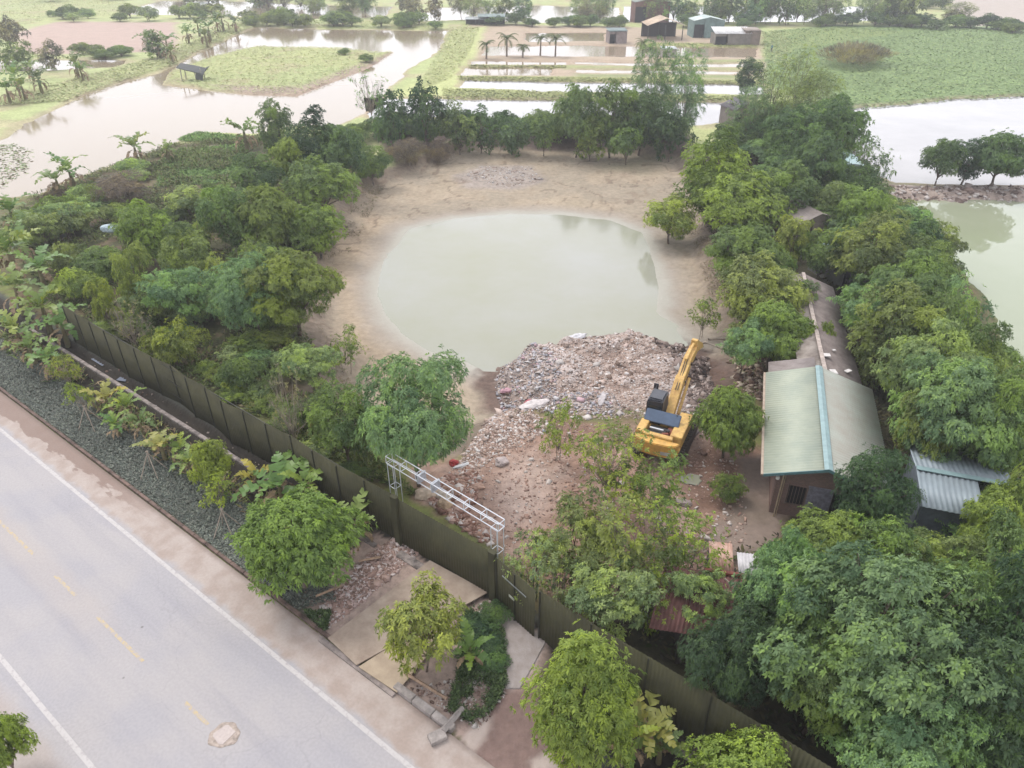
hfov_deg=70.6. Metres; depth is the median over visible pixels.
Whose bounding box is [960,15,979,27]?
shrub
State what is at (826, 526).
tree
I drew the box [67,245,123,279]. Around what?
shrub
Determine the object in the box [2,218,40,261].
banana plant
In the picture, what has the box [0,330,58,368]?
banana plant
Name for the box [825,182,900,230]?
tree
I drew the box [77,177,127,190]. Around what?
shrub
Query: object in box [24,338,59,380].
banana plant
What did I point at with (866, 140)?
tree
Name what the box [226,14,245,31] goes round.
banana plant
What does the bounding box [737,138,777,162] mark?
tree
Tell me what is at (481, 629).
shrub
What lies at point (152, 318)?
shrub
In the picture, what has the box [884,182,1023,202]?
bank debris
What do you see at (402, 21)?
shrub
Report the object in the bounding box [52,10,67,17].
shrub
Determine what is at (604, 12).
tree
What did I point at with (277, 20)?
shrub
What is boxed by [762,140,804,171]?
tree
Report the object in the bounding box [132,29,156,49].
banana plant
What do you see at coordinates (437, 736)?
fallen post
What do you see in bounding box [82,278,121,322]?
tree
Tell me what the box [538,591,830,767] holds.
metal fence
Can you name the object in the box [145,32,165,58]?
banana plant
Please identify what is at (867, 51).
shrub
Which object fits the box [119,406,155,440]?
banana plant
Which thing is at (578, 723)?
mango tree
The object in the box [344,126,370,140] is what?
shrub
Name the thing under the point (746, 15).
shrub
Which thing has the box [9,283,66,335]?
banana plant
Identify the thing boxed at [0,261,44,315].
banana plant
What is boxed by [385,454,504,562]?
truss gantry
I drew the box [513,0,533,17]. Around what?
tree
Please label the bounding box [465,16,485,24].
shelter
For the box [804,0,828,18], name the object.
tree
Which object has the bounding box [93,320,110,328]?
shrub
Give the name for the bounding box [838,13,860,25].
shrub
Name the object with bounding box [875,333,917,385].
tree
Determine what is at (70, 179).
banana plant
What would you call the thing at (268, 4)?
tree
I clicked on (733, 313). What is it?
tree
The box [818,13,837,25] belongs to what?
shrub
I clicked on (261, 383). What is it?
shrub
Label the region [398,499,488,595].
metal gate
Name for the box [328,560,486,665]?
concrete slab
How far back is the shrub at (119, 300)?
55.31 m
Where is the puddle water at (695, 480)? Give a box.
[677,473,701,484]
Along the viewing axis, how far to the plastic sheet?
44.72 m
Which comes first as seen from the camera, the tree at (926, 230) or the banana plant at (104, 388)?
the banana plant at (104, 388)
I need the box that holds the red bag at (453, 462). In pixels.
[449,459,458,466]
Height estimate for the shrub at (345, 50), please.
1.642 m
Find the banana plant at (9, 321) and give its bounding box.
[0,303,40,352]
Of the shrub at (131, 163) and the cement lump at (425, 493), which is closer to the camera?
the cement lump at (425, 493)
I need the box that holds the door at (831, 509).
[828,494,847,514]
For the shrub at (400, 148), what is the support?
on the ground at (618, 188)
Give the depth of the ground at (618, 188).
69.83 m
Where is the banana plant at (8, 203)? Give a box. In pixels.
[0,192,36,229]
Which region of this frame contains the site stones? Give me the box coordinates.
[437,420,746,616]
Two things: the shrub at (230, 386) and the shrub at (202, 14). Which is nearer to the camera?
the shrub at (230, 386)
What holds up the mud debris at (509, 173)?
on the ground at (618, 188)
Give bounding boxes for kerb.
[0,387,330,640]
[318,635,395,696]
[393,682,455,733]
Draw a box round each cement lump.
[414,486,438,500]
[436,490,452,499]
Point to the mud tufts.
(367, 209)
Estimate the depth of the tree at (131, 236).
61.89 m
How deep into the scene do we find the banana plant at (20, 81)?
122.47 m
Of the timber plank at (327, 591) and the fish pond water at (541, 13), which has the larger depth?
the fish pond water at (541, 13)
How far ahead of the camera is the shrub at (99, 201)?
75.52 m
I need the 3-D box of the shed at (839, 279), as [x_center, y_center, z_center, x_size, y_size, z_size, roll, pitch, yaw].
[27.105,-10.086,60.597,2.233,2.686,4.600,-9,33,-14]
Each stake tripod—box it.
[78,405,102,431]
[140,451,167,479]
[214,508,240,538]
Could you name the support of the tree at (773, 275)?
on the ground at (618, 188)
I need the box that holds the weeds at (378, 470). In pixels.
[211,375,417,495]
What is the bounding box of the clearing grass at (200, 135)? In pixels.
[152,131,244,185]
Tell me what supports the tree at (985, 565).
on the ground at (618, 188)
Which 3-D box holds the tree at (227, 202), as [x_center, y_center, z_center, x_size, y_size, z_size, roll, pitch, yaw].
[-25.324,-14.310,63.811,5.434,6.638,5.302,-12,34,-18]
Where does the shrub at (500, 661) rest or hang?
on the ground at (618, 188)
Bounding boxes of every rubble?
[316,537,418,627]
[410,600,505,729]
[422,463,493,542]
[453,408,553,472]
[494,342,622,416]
[508,328,709,419]
[644,335,714,417]
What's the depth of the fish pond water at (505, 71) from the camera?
151.25 m
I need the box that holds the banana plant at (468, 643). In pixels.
[451,616,493,670]
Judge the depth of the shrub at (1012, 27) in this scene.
201.90 m
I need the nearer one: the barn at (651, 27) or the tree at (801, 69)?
the tree at (801, 69)
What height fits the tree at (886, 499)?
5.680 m
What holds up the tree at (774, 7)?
on the ground at (618, 188)
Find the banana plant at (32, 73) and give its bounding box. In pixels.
[17,65,56,93]
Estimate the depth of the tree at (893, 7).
220.92 m
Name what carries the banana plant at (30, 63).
on the ground at (618, 188)
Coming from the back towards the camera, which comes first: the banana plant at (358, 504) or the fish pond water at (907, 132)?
the fish pond water at (907, 132)
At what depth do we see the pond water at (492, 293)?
62.97 m
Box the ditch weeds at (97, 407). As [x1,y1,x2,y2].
[0,322,296,530]
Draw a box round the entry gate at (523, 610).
[495,558,536,635]
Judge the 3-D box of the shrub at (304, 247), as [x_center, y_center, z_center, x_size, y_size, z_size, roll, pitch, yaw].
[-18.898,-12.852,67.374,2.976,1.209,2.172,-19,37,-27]
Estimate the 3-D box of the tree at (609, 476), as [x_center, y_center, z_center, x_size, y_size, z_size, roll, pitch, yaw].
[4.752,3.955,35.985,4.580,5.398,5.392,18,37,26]
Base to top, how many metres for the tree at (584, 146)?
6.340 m
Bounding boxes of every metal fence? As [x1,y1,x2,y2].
[62,305,394,537]
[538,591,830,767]
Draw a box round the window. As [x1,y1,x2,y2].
[784,483,808,506]
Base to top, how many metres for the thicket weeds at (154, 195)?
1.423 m
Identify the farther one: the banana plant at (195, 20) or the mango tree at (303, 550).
the banana plant at (195, 20)
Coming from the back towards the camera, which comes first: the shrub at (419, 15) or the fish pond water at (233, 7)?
the fish pond water at (233, 7)
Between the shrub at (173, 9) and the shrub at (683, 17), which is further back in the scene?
the shrub at (173, 9)
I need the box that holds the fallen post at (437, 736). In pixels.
[427,706,464,746]
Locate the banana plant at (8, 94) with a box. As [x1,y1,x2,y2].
[0,77,22,103]
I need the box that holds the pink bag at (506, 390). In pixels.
[500,388,511,392]
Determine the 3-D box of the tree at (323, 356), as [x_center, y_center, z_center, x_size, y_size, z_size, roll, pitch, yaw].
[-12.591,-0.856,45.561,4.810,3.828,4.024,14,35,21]
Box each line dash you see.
[0,520,34,554]
[54,575,76,596]
[96,616,143,662]
[184,701,208,725]
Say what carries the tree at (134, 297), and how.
on the ground at (618, 188)
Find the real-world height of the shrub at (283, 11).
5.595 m
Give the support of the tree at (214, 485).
on the ground at (618, 188)
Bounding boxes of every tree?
[0,15,31,47]
[0,39,33,70]
[0,711,40,767]
[16,213,60,249]
[33,38,64,70]
[41,200,56,213]
[45,350,81,387]
[49,203,78,238]
[61,382,94,412]
[78,179,105,202]
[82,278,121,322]
[89,168,152,203]
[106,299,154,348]
[108,198,179,265]
[108,240,153,301]
[117,275,156,307]
[118,216,149,251]
[133,266,209,316]
[136,203,159,227]
[139,29,167,58]
[156,221,215,276]
[178,0,203,3]
[186,436,234,485]
[188,184,257,248]
[188,251,233,279]
[192,213,212,236]
[195,466,233,508]
[198,181,236,205]
[199,210,226,244]
[200,251,295,330]
[223,482,378,604]
[225,235,266,264]
[226,187,248,211]
[228,149,287,196]
[231,183,299,248]
[232,246,346,337]
[248,0,266,7]
[254,97,293,152]
[256,0,278,8]
[264,363,314,438]
[266,135,318,177]
[270,341,342,392]
[275,0,292,8]
[280,153,361,209]
[281,104,344,186]
[282,202,348,259]
[290,0,304,6]
[299,378,378,460]
[302,0,324,14]
[305,0,327,10]
[315,124,369,179]
[330,323,368,374]
[334,0,357,14]
[348,67,388,115]
[350,344,475,486]
[351,144,395,185]
[354,0,377,15]
[370,88,409,146]
[373,567,468,677]
[395,0,425,12]
[403,75,447,144]
[424,0,442,20]
[434,97,479,154]
[447,0,476,18]
[460,0,484,16]
[466,103,497,154]
[473,0,498,13]
[490,0,515,15]
[492,111,532,156]
[493,528,558,600]
[509,619,647,767]
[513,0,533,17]
[520,489,626,586]
[525,114,563,155]
[530,549,588,609]
[534,396,583,460]
[547,81,601,157]
[563,544,667,641]
[569,0,591,15]
[569,410,654,504]
[571,475,697,606]
[573,113,605,160]
[573,589,627,632]
[578,0,595,15]
[587,0,616,18]
[589,77,637,157]
[593,1,609,22]
[607,117,644,164]
[610,88,669,155]
[616,446,698,529]
[620,555,687,634]
[629,35,680,120]
[629,496,732,585]
[640,0,668,17]
[643,192,699,243]
[646,100,698,161]
[662,0,687,22]
[662,43,711,127]
[662,567,734,627]
[671,124,754,223]
[671,723,792,767]
[674,588,806,711]
[677,0,702,15]
[684,296,722,339]
[688,378,768,460]
[696,168,792,229]
[701,0,720,16]
[702,220,792,295]
[711,0,732,19]
[712,121,746,149]
[715,249,814,318]
[715,315,779,374]
[721,0,742,22]
[723,284,773,320]
[724,220,756,231]
[725,80,775,137]
[728,320,769,332]
[728,539,1023,762]
[729,131,765,154]
[732,0,758,19]
[732,542,854,676]
[734,56,767,92]
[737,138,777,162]
[738,296,816,368]
[743,114,785,141]
[745,0,770,23]
[749,52,803,123]
[749,523,828,588]
[751,154,814,184]
[754,0,783,23]
[760,279,820,303]
[761,101,836,148]
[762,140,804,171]
[764,0,784,22]
[766,101,795,115]
[766,157,822,213]
[768,255,797,271]
[772,0,806,24]
[772,319,817,360]
[772,623,875,741]
[773,214,821,262]
[774,502,872,562]
[779,42,827,107]
[781,529,868,618]
[784,0,812,21]
[787,131,852,188]
[794,66,845,111]
[794,229,851,279]
[796,0,817,24]
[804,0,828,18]
[804,92,874,157]
[805,192,880,228]
[806,98,845,125]
[808,180,852,228]
[809,655,1007,767]
[810,0,839,15]
[817,0,853,14]
[824,209,878,235]
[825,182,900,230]
[825,275,895,348]
[826,209,914,281]
[830,442,926,529]
[832,128,857,152]
[832,164,883,191]
[834,511,938,599]
[843,278,966,390]
[848,257,874,286]
[851,136,901,182]
[853,246,959,315]
[854,0,876,22]
[863,0,891,14]
[865,233,934,264]
[868,182,898,214]
[869,315,998,420]
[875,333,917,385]
[877,1,901,23]
[877,293,975,336]
[878,523,993,582]
[880,218,949,253]
[881,0,916,15]
[882,232,968,275]
[884,248,965,294]
[886,205,916,227]
[886,214,905,226]
[887,348,1023,468]
[888,203,930,224]
[890,0,926,15]
[892,377,963,461]
[898,205,937,229]
[907,530,963,560]
[912,287,985,347]
[917,137,967,185]
[919,217,970,255]
[921,621,1023,767]
[922,0,933,7]
[928,267,996,332]
[933,0,954,8]
[934,490,1001,554]
[940,9,962,17]
[942,1,978,16]
[942,137,994,184]
[942,501,1023,635]
[945,320,1013,396]
[950,360,1023,486]
[950,549,1023,705]
[953,479,1023,568]
[965,127,1023,185]
[970,547,994,591]
[978,472,1020,499]
[983,464,1023,542]
[983,707,1023,767]
[998,361,1023,387]
[1002,343,1023,366]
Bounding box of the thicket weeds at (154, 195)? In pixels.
[0,133,386,465]
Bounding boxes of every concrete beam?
[28,328,376,547]
[395,550,476,603]
[671,739,704,767]
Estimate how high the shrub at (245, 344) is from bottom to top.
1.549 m
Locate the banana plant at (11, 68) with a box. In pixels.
[0,60,25,88]
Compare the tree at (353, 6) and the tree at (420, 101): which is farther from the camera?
the tree at (353, 6)
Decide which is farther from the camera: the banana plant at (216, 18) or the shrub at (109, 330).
the banana plant at (216, 18)
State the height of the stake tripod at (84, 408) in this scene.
1.572 m
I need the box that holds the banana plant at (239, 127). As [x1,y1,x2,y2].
[220,117,259,149]
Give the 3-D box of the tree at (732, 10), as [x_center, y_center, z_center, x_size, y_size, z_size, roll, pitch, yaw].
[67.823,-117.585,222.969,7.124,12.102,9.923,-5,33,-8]
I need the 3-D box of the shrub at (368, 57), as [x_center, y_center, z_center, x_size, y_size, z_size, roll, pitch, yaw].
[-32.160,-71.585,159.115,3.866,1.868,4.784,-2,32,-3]
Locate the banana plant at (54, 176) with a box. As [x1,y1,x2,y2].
[31,165,67,193]
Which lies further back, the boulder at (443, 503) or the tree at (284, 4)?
the tree at (284, 4)
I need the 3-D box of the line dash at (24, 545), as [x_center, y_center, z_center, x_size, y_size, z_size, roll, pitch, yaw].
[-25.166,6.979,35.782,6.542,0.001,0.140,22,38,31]
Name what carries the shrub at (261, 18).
on the ground at (618, 188)
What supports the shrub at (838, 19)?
on the ground at (618, 188)
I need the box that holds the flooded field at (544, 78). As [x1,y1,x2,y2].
[441,42,762,102]
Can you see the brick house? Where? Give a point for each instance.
(819, 423)
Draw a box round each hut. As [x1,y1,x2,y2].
[606,27,627,43]
[660,46,676,57]
[687,14,725,37]
[710,26,751,44]
[718,97,758,125]
[741,27,761,44]
[823,152,863,179]
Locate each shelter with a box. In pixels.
[176,63,209,80]
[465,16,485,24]
[478,14,504,24]
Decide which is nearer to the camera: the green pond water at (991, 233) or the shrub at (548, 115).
the green pond water at (991, 233)
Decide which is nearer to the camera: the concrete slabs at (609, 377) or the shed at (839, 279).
the concrete slabs at (609, 377)
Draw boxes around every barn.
[630,0,669,22]
[641,15,684,39]
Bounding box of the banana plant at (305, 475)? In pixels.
[277,459,322,501]
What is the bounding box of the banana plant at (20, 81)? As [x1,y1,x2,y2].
[5,74,35,100]
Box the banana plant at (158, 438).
[129,429,178,460]
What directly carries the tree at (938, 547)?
on the ground at (618, 188)
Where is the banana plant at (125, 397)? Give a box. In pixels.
[101,386,145,423]
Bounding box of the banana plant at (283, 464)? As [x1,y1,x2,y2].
[230,449,305,510]
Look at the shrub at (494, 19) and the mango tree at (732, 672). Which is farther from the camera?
the shrub at (494, 19)
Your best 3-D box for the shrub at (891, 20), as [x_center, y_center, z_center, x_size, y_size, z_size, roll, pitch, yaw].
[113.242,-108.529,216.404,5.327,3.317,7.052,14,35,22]
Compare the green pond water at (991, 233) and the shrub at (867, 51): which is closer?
the green pond water at (991, 233)
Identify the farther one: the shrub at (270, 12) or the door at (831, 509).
the shrub at (270, 12)
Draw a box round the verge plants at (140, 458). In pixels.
[0,338,336,608]
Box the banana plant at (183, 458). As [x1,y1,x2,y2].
[168,444,197,474]
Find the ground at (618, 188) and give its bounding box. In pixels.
[0,0,1023,767]
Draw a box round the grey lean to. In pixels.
[762,357,814,405]
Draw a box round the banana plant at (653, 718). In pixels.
[623,690,677,757]
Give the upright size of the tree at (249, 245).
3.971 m
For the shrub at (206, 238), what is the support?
on the ground at (618, 188)
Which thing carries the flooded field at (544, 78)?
on the ground at (618, 188)
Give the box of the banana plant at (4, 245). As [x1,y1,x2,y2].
[0,229,32,281]
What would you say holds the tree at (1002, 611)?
on the ground at (618, 188)
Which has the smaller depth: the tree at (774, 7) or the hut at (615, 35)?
the hut at (615, 35)
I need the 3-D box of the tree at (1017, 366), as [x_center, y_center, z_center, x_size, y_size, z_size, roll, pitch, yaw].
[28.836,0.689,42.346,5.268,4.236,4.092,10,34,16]
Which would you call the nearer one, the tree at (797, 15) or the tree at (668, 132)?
the tree at (668, 132)
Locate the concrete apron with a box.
[502,611,545,688]
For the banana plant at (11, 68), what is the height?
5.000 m
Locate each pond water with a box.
[0,28,448,198]
[0,60,125,71]
[130,1,391,19]
[364,98,721,125]
[377,214,687,371]
[419,5,619,22]
[459,68,551,75]
[459,80,764,94]
[471,61,565,64]
[482,45,757,57]
[525,32,605,41]
[575,62,756,66]
[576,70,738,73]
[623,6,885,21]
[852,96,1023,184]
[907,200,1023,362]
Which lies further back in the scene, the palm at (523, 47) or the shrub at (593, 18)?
the shrub at (593, 18)
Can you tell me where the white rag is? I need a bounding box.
[100,224,118,232]
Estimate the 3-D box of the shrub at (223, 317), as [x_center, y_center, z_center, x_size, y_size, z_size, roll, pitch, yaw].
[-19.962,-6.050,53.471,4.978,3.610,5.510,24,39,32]
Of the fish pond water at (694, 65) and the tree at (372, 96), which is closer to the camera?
the tree at (372, 96)
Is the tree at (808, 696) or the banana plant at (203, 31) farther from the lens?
the banana plant at (203, 31)
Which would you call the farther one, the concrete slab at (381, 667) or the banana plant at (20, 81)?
the banana plant at (20, 81)
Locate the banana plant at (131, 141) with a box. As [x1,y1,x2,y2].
[108,131,155,160]
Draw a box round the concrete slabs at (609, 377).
[497,332,722,419]
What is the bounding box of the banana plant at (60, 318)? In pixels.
[25,302,86,347]
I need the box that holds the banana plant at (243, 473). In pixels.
[234,458,269,498]
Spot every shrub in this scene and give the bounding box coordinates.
[0,207,47,227]
[0,225,48,243]
[31,193,78,213]
[33,200,105,238]
[35,189,67,200]
[36,196,101,215]
[45,10,54,16]
[45,241,91,270]
[47,267,108,297]
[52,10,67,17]
[55,3,78,16]
[62,218,90,233]
[63,11,83,20]
[65,184,100,198]
[66,42,93,53]
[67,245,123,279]
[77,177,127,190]
[78,8,95,18]
[85,44,105,55]
[86,197,112,208]
[91,49,115,59]
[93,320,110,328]
[95,202,129,221]
[97,316,135,340]
[105,181,141,195]
[106,258,138,278]
[107,45,133,55]
[109,12,128,21]
[111,157,150,176]
[116,3,137,17]
[117,298,130,305]
[119,303,150,329]
[120,300,151,316]
[125,168,150,180]
[130,313,162,336]
[132,277,201,320]
[135,6,158,20]
[136,315,210,366]
[153,324,187,342]
[154,238,181,259]
[160,183,208,214]
[162,206,188,221]
[167,4,186,17]
[167,299,214,323]
[170,220,202,233]
[170,322,201,334]
[176,2,198,17]
[177,230,212,246]
[191,10,208,17]
[193,3,209,13]
[193,359,219,373]
[197,273,218,307]
[201,366,220,381]
[203,2,224,13]
[205,278,247,326]
[211,373,233,389]
[214,344,238,362]
[214,386,257,402]
[217,353,268,390]
[219,328,284,353]
[220,382,247,398]
[228,319,254,332]
[236,9,258,17]
[238,238,291,261]
[240,13,258,19]
[242,19,256,24]
[243,347,274,367]
[245,16,258,21]
[245,378,275,399]
[251,393,282,413]
[253,323,299,349]
[256,312,285,329]
[257,13,275,25]
[262,344,316,382]
[264,9,275,14]
[265,13,283,24]
[266,227,293,243]
[266,411,303,432]
[268,401,291,418]
[272,6,297,24]
[281,13,300,26]
[287,389,339,429]
[294,14,314,24]
[295,240,315,250]
[299,438,335,457]
[319,10,339,24]
[319,13,343,26]
[329,9,355,25]
[337,47,350,53]
[339,459,369,476]
[342,17,362,24]
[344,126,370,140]
[345,122,372,136]
[358,53,373,62]
[364,116,392,134]
[370,15,391,26]
[384,136,427,165]
[393,11,418,23]
[393,17,412,27]
[408,124,447,143]
[411,10,428,22]
[421,138,454,165]
[427,20,442,29]
[438,109,474,129]
[450,635,491,662]
[454,610,480,632]
[462,608,501,645]
[477,644,511,673]
[478,599,514,626]
[478,630,508,652]
[484,15,507,24]
[484,116,495,127]
[490,110,516,122]
[490,117,519,130]
[505,12,526,24]
[521,113,534,125]
[525,18,539,26]
[529,112,574,136]
[530,107,549,119]
[545,17,562,26]
[561,15,573,25]
[569,16,591,26]
[584,14,600,25]
[599,17,614,26]
[609,15,628,26]
[672,120,692,138]
[675,13,698,24]
[706,471,748,503]
[732,11,763,26]
[735,18,752,26]
[809,16,831,26]
[814,39,899,66]
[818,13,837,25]
[821,320,836,335]
[828,14,848,24]
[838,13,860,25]
[843,10,869,25]
[864,12,887,24]
[882,15,899,25]
[888,194,907,203]
[895,198,927,217]
[897,13,911,26]
[902,15,924,26]
[913,12,935,25]
[926,18,951,29]
[942,14,970,27]
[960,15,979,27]
[965,20,982,28]
[972,13,1002,26]
[983,20,1005,29]
[997,17,1023,28]
[1001,22,1023,33]
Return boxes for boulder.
[437,498,452,509]
[470,483,484,489]
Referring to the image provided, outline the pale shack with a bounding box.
[705,541,757,573]
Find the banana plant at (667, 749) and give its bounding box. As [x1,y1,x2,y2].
[638,716,689,765]
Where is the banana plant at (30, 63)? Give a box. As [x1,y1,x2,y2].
[16,56,37,80]
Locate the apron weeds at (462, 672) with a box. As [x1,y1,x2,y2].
[303,604,510,725]
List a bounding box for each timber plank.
[315,585,341,596]
[358,556,380,561]
[404,673,447,699]
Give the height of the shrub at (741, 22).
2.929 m
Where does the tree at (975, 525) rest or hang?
on the ground at (618, 188)
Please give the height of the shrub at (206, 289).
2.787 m
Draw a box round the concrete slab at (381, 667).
[359,625,451,692]
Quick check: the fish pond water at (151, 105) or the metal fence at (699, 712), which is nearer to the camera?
the metal fence at (699, 712)
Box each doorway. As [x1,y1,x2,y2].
[609,34,614,43]
[635,7,645,22]
[693,25,703,37]
[715,36,726,44]
[841,271,846,286]
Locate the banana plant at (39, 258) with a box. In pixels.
[3,244,72,288]
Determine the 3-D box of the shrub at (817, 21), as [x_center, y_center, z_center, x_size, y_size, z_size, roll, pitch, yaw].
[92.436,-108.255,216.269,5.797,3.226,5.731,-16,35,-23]
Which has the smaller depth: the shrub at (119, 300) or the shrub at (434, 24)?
the shrub at (119, 300)
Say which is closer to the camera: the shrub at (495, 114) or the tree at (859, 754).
the tree at (859, 754)
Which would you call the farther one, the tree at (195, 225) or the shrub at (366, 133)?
the shrub at (366, 133)
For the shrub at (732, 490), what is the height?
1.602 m
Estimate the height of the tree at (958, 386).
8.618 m
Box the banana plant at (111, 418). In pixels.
[98,409,132,439]
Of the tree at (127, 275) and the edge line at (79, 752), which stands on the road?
the edge line at (79, 752)
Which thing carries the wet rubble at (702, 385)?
on the ground at (618, 188)
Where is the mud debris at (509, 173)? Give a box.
[466,166,542,187]
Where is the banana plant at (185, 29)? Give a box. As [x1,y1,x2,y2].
[178,23,195,42]
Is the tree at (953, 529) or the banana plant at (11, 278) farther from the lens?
the banana plant at (11, 278)
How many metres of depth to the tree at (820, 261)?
57.70 m
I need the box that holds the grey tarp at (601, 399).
[598,391,605,404]
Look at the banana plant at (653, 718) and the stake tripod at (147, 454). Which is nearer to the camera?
the banana plant at (653, 718)
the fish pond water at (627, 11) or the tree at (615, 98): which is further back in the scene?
the fish pond water at (627, 11)
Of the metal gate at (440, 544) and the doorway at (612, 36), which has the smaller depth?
the metal gate at (440, 544)
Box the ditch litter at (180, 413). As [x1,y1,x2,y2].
[90,354,303,497]
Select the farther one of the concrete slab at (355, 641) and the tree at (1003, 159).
the tree at (1003, 159)
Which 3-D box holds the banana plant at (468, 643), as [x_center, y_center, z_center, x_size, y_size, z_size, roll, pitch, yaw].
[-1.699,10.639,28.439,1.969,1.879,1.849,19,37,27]
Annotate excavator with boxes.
[630,338,703,466]
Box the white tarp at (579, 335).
[570,333,586,338]
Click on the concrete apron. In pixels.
(524, 647)
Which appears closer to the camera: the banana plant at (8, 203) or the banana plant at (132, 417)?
the banana plant at (132, 417)
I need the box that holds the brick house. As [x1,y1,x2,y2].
[761,365,892,527]
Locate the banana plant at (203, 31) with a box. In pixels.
[189,27,213,47]
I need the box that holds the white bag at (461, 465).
[453,462,468,468]
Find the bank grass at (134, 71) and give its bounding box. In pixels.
[0,0,791,104]
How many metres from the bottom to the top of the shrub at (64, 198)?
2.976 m
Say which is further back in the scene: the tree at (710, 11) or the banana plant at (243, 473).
the tree at (710, 11)
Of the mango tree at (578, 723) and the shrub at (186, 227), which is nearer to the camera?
the mango tree at (578, 723)
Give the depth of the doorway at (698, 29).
194.74 m
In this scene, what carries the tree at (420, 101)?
on the ground at (618, 188)
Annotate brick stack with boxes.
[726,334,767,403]
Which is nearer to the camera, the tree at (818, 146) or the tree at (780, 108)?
the tree at (818, 146)
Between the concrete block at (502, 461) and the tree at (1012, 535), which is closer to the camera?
the tree at (1012, 535)
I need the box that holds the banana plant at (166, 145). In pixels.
[158,139,175,160]
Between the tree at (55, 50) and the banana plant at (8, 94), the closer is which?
the banana plant at (8, 94)
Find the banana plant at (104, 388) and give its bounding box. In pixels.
[79,377,127,414]
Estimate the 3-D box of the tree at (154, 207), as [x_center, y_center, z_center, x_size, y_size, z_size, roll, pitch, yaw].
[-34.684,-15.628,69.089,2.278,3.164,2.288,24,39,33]
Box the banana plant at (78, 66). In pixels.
[67,61,94,80]
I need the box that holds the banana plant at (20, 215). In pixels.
[5,209,46,245]
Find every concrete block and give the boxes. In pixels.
[495,456,508,466]
[675,499,691,506]
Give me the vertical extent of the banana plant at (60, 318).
3.062 m
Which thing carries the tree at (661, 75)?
on the ground at (618, 188)
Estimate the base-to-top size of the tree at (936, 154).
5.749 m
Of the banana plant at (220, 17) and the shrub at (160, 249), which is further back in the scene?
the banana plant at (220, 17)
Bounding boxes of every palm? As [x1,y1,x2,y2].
[478,40,494,58]
[496,32,518,56]
[516,44,529,57]
[530,34,552,55]
[546,33,566,56]
[634,38,652,53]
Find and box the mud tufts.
[312,184,729,403]
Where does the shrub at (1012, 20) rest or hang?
on the ground at (618, 188)
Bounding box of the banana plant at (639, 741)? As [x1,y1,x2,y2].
[607,706,661,767]
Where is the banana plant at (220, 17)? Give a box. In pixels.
[210,10,232,30]
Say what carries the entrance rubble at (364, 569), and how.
on the ground at (618, 188)
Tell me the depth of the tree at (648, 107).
94.08 m
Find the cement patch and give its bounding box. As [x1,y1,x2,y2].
[208,722,239,747]
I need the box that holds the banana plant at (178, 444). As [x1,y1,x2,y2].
[162,431,190,462]
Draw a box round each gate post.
[389,494,402,545]
[487,548,497,602]
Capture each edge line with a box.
[0,428,414,767]
[0,653,95,767]
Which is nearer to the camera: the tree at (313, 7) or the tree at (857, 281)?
the tree at (857, 281)
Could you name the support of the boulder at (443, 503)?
on the ground at (618, 188)
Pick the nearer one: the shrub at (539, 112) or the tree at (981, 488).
the tree at (981, 488)
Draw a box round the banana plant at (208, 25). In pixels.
[197,18,220,39]
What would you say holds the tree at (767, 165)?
on the ground at (618, 188)
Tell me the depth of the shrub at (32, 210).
69.12 m
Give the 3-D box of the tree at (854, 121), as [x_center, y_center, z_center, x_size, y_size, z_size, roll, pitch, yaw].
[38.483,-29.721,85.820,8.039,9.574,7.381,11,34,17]
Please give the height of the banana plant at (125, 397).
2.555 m
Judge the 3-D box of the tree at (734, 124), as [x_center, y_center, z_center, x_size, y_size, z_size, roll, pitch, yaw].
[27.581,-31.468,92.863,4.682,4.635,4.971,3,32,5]
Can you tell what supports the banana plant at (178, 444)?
on the ground at (618, 188)
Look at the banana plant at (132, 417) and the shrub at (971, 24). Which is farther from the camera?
the shrub at (971, 24)
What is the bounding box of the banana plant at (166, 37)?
[158,31,177,51]
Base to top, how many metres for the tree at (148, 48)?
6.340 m
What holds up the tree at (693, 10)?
on the ground at (618, 188)
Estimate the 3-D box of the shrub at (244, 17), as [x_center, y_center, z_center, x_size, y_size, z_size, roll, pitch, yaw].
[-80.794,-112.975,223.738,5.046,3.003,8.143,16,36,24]
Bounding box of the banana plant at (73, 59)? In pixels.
[63,50,88,77]
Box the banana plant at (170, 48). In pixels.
[156,40,181,63]
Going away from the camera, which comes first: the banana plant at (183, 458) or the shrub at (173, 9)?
the banana plant at (183, 458)
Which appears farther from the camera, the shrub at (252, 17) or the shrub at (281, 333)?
the shrub at (252, 17)
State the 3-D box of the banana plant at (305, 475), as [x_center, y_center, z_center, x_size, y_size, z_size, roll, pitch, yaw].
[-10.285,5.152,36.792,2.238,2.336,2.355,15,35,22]
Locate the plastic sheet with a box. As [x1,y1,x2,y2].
[519,399,549,410]
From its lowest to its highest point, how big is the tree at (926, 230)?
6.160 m
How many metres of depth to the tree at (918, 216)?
66.41 m
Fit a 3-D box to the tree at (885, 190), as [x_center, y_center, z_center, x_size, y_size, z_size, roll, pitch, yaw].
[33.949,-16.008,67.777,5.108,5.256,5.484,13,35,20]
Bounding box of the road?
[0,392,494,767]
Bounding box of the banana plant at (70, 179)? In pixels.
[43,151,92,189]
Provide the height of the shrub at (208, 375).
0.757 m
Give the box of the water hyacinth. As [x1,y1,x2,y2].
[762,26,1023,108]
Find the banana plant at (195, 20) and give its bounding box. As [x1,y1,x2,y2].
[187,16,207,36]
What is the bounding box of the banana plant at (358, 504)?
[330,487,375,550]
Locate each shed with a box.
[649,566,756,676]
[759,196,833,248]
[785,272,861,384]
[808,243,853,288]
[902,444,1016,539]
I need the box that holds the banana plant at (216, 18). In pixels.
[206,11,222,31]
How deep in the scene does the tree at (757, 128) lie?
93.64 m

